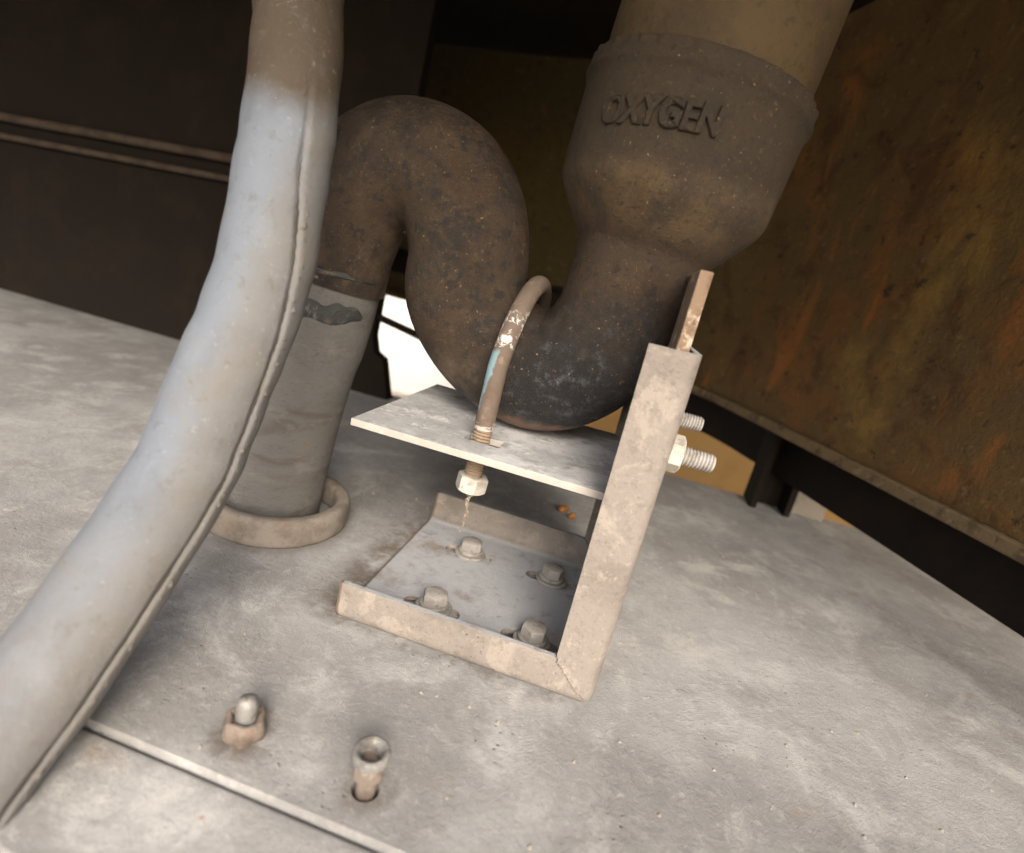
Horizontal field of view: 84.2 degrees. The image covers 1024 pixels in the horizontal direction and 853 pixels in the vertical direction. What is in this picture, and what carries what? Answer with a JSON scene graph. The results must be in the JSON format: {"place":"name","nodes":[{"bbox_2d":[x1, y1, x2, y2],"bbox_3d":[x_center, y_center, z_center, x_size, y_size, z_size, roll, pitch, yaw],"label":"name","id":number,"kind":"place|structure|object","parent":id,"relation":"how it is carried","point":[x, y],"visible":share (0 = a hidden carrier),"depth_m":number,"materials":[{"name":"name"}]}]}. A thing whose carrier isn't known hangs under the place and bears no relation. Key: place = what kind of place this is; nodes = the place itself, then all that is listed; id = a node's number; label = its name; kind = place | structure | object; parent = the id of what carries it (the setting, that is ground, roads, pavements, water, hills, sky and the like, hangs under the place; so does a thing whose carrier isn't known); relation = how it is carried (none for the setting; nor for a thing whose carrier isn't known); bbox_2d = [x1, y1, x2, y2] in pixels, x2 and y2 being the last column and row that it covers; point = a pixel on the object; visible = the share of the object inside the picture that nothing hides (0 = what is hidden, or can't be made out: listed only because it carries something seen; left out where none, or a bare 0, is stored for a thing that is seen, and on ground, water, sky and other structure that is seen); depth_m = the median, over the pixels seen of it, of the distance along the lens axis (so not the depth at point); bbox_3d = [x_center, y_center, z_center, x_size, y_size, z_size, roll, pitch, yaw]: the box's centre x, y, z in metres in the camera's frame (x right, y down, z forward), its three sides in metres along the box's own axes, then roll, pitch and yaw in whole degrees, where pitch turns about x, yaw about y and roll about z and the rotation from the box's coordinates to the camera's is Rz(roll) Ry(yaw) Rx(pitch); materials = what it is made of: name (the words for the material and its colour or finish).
{"place":"outdoors","nodes":[
{"label":"outdoors","id":0,"kind":"place"},
{"bbox_2d":[391,390,407,397],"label":"ground","id":1,"kind":"structure","parent":0,"point":[398,394],"depth_m":3.69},
{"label":"deck skirt","id":2,"kind":"structure","parent":1,"relation":"on","visible":0},
{"bbox_2d":[0,0,343,829],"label":"rubber hose","id":3,"kind":"object","parent":2,"relation":"on","point":[76,630],"visible":1,"depth_m":0.23,"materials":[{"name":"grey rubber"}]},
{"bbox_2d":[0,728,372,852],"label":"floor panel","id":4,"kind":"object","parent":2,"relation":"on","point":[94,793],"depth_m":0.21,"materials":[{"name":"grey metal"}]},
{"bbox_2d":[0,288,1023,852],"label":"deck","id":5,"kind":"structure","parent":2,"relation":"on","point":[78,394],"depth_m":0.32,"materials":[{"name":"grey metal"}]},
{"bbox_2d":[0,0,442,399],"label":"wall","id":6,"kind":"structure","parent":5,"relation":"on","point":[132,245],"depth_m":0.80,"materials":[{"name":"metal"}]},
{"bbox_2d":[0,132,228,181],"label":"conduit","id":7,"kind":"object","parent":6,"relation":"attached to","point":[124,159],"visible":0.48,"depth_m":0.79,"materials":[{"name":"brown metal"}]},
{"bbox_2d":[0,112,232,162],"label":"conduit","id":8,"kind":"object","parent":6,"relation":"attached to","point":[126,139],"visible":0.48,"depth_m":0.78,"materials":[{"name":"brown metal"}]},
{"bbox_2d":[377,313,418,339],"bbox_3d":[-0.083,-0.103,0.770,0.282,0.059,0.010,16,15,9],"label":"steel bar","id":9,"kind":"object","parent":6,"relation":"attached to","point":[403,328],"depth_m":0.78,"materials":[{"name":"black metal"}]},
{"bbox_2d":[222,693,266,749],"bbox_3d":[-0.111,0.121,0.237,0.018,0.018,0.017,16,15,9],"label":"stud bolt","id":10,"kind":"object","parent":5,"relation":"on","point":[244,722],"visible":1,"depth_m":0.23,"materials":[{"name":"beige metal"}]},
{"bbox_2d":[211,476,349,548],"bbox_3d":[-0.173,0.056,0.417,0.103,0.021,0.103,16,15,9],"label":"pipe collar","id":11,"kind":"object","parent":5,"relation":"on","point":[231,524],"visible":0.48,"depth_m":0.38,"materials":[{"name":"beige metal"}]},
{"bbox_2d":[351,735,390,801],"bbox_3d":[-0.059,0.144,0.228,0.015,0.036,0.015,16,15,9],"label":"cap bolt","id":12,"kind":"object","parent":5,"relation":"on","point":[371,755],"visible":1,"depth_m":0.22,"materials":[{"name":"beige metal"}]},
{"bbox_2d":[6,408,1013,850],"bbox_3d":[0.050,0.113,0.446,0.650,0.001,0.499,16,15,9],"label":"grit","id":13,"kind":"object","parent":5,"relation":"on","point":[200,746],"visible":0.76,"depth_m":0.30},
{"bbox_2d":[335,270,715,701],"bbox_3d":[0.019,0.007,0.357,0.200,0.230,0.163,16,15,9],"label":"pipe bracket","id":14,"kind":"object","parent":5,"relation":"on","point":[618,475],"visible":0.99,"depth_m":0.32,"materials":[{"name":"metal"}]},
{"bbox_2d":[415,586,451,615],"bbox_3d":[-0.048,0.108,0.349,0.023,0.014,0.023,11,15,-10],"label":"hex bolt","id":15,"kind":"object","parent":14,"relation":"attached to","point":[434,598],"visible":0.9,"depth_m":0.34,"materials":[{"name":"grey metal"}]},
{"bbox_2d":[455,536,484,561],"bbox_3d":[-0.031,0.092,0.424,0.023,0.014,0.023,14,15,1],"label":"hex bolt","id":16,"kind":"object","parent":14,"relation":"attached to","point":[469,548],"visible":1,"depth_m":0.42,"materials":[{"name":"grey metal"}]},
{"bbox_2d":[456,276,551,495],"bbox_3d":[0.000,-0.034,0.373,0.020,0.132,0.117,16,15,9],"label":"bolt","id":17,"kind":"object","parent":14,"relation":"attached to","point":[472,479],"visible":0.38,"depth_m":0.33,"materials":[{"name":"paint"}]},
{"bbox_2d":[459,495,472,531],"bbox_3d":[-0.028,0.051,0.343,0.005,0.029,0.004,16,15,9],"label":"twine","id":18,"kind":"object","parent":17,"relation":"hanging from","point":[467,505],"visible":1,"depth_m":0.34,"materials":[{"name":"beige fabric"}]},
{"bbox_2d":[513,619,549,650],"bbox_3d":[0.012,0.125,0.339,0.023,0.014,0.023,-1,20,-43],"label":"hex bolt","id":19,"kind":"object","parent":14,"relation":"attached to","point":[532,632],"visible":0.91,"depth_m":0.33,"materials":[{"name":"grey metal"}]},
{"bbox_2d":[226,0,853,516],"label":"oxygen pipe","id":20,"kind":"object","parent":14,"relation":"attached to","point":[692,132],"visible":0.88,"depth_m":0.32,"materials":[{"name":"metal"}]},
{"bbox_2d":[536,562,566,588],"bbox_3d":[0.029,0.109,0.415,0.023,0.014,0.023,5,17,-30],"label":"hex bolt","id":21,"kind":"object","parent":14,"relation":"attached to","point":[550,575],"visible":1,"depth_m":0.41,"materials":[{"name":"grey metal"}]},
{"bbox_2d":[743,430,798,517],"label":"support column","id":22,"kind":"structure","parent":5,"relation":"on","point":[765,485],"depth_m":0.72,"materials":[{"name":"metal"}]},
{"bbox_2d":[791,492,826,521],"bbox_3d":[0.397,0.020,0.707,0.046,0.200,0.015,16,15,9],"label":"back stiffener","id":23,"kind":"object","parent":5,"relation":"on","point":[805,506],"visible":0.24,"depth_m":0.72,"materials":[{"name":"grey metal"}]},
{"bbox_2d":[379,295,454,394],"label":"white wall","id":24,"kind":"structure","parent":0,"point":[413,369],"depth_m":3.68,"materials":[{"name":"white paint"}]},
{"bbox_2d":[557,504,569,512],"bbox_3d":[0.050,0.081,0.555,0.013,0.008,0.012,16,15,9],"label":"husk","id":25,"kind":"object","parent":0,"point":[563,508],"visible":1,"depth_m":0.55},
{"bbox_2d":[568,512,575,519],"bbox_3d":[0.058,0.086,0.543,0.008,0.008,0.008,16,15,9],"label":"husk","id":26,"kind":"object","parent":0,"point":[571,515],"visible":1,"depth_m":0.54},
{"bbox_2d":[585,406,854,527],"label":"ochre wall","id":27,"kind":"structure","parent":0,"point":[732,470],"depth_m":1.83,"materials":[{"name":"paint"}]},
{"bbox_3d":[0.266,-0.502,0.532,8.000,0.012,1.690,16,15,9],"label":"overhead plate","id":28,"kind":"object","parent":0,"visible":0},
{"bbox_2d":[386,0,1023,636],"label":"tank shell","id":29,"kind":"object","parent":28,"relation":"attached to","point":[858,342],"visible":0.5,"depth_m":0.57,"materials":[{"name":"metal"}]},
{"bbox_2d":[391,248,563,307],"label":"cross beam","id":30,"kind":"structure","parent":29,"relation":"attached to","point":[399,262],"depth_m":0.91,"materials":[{"name":"metal"}]}
]}

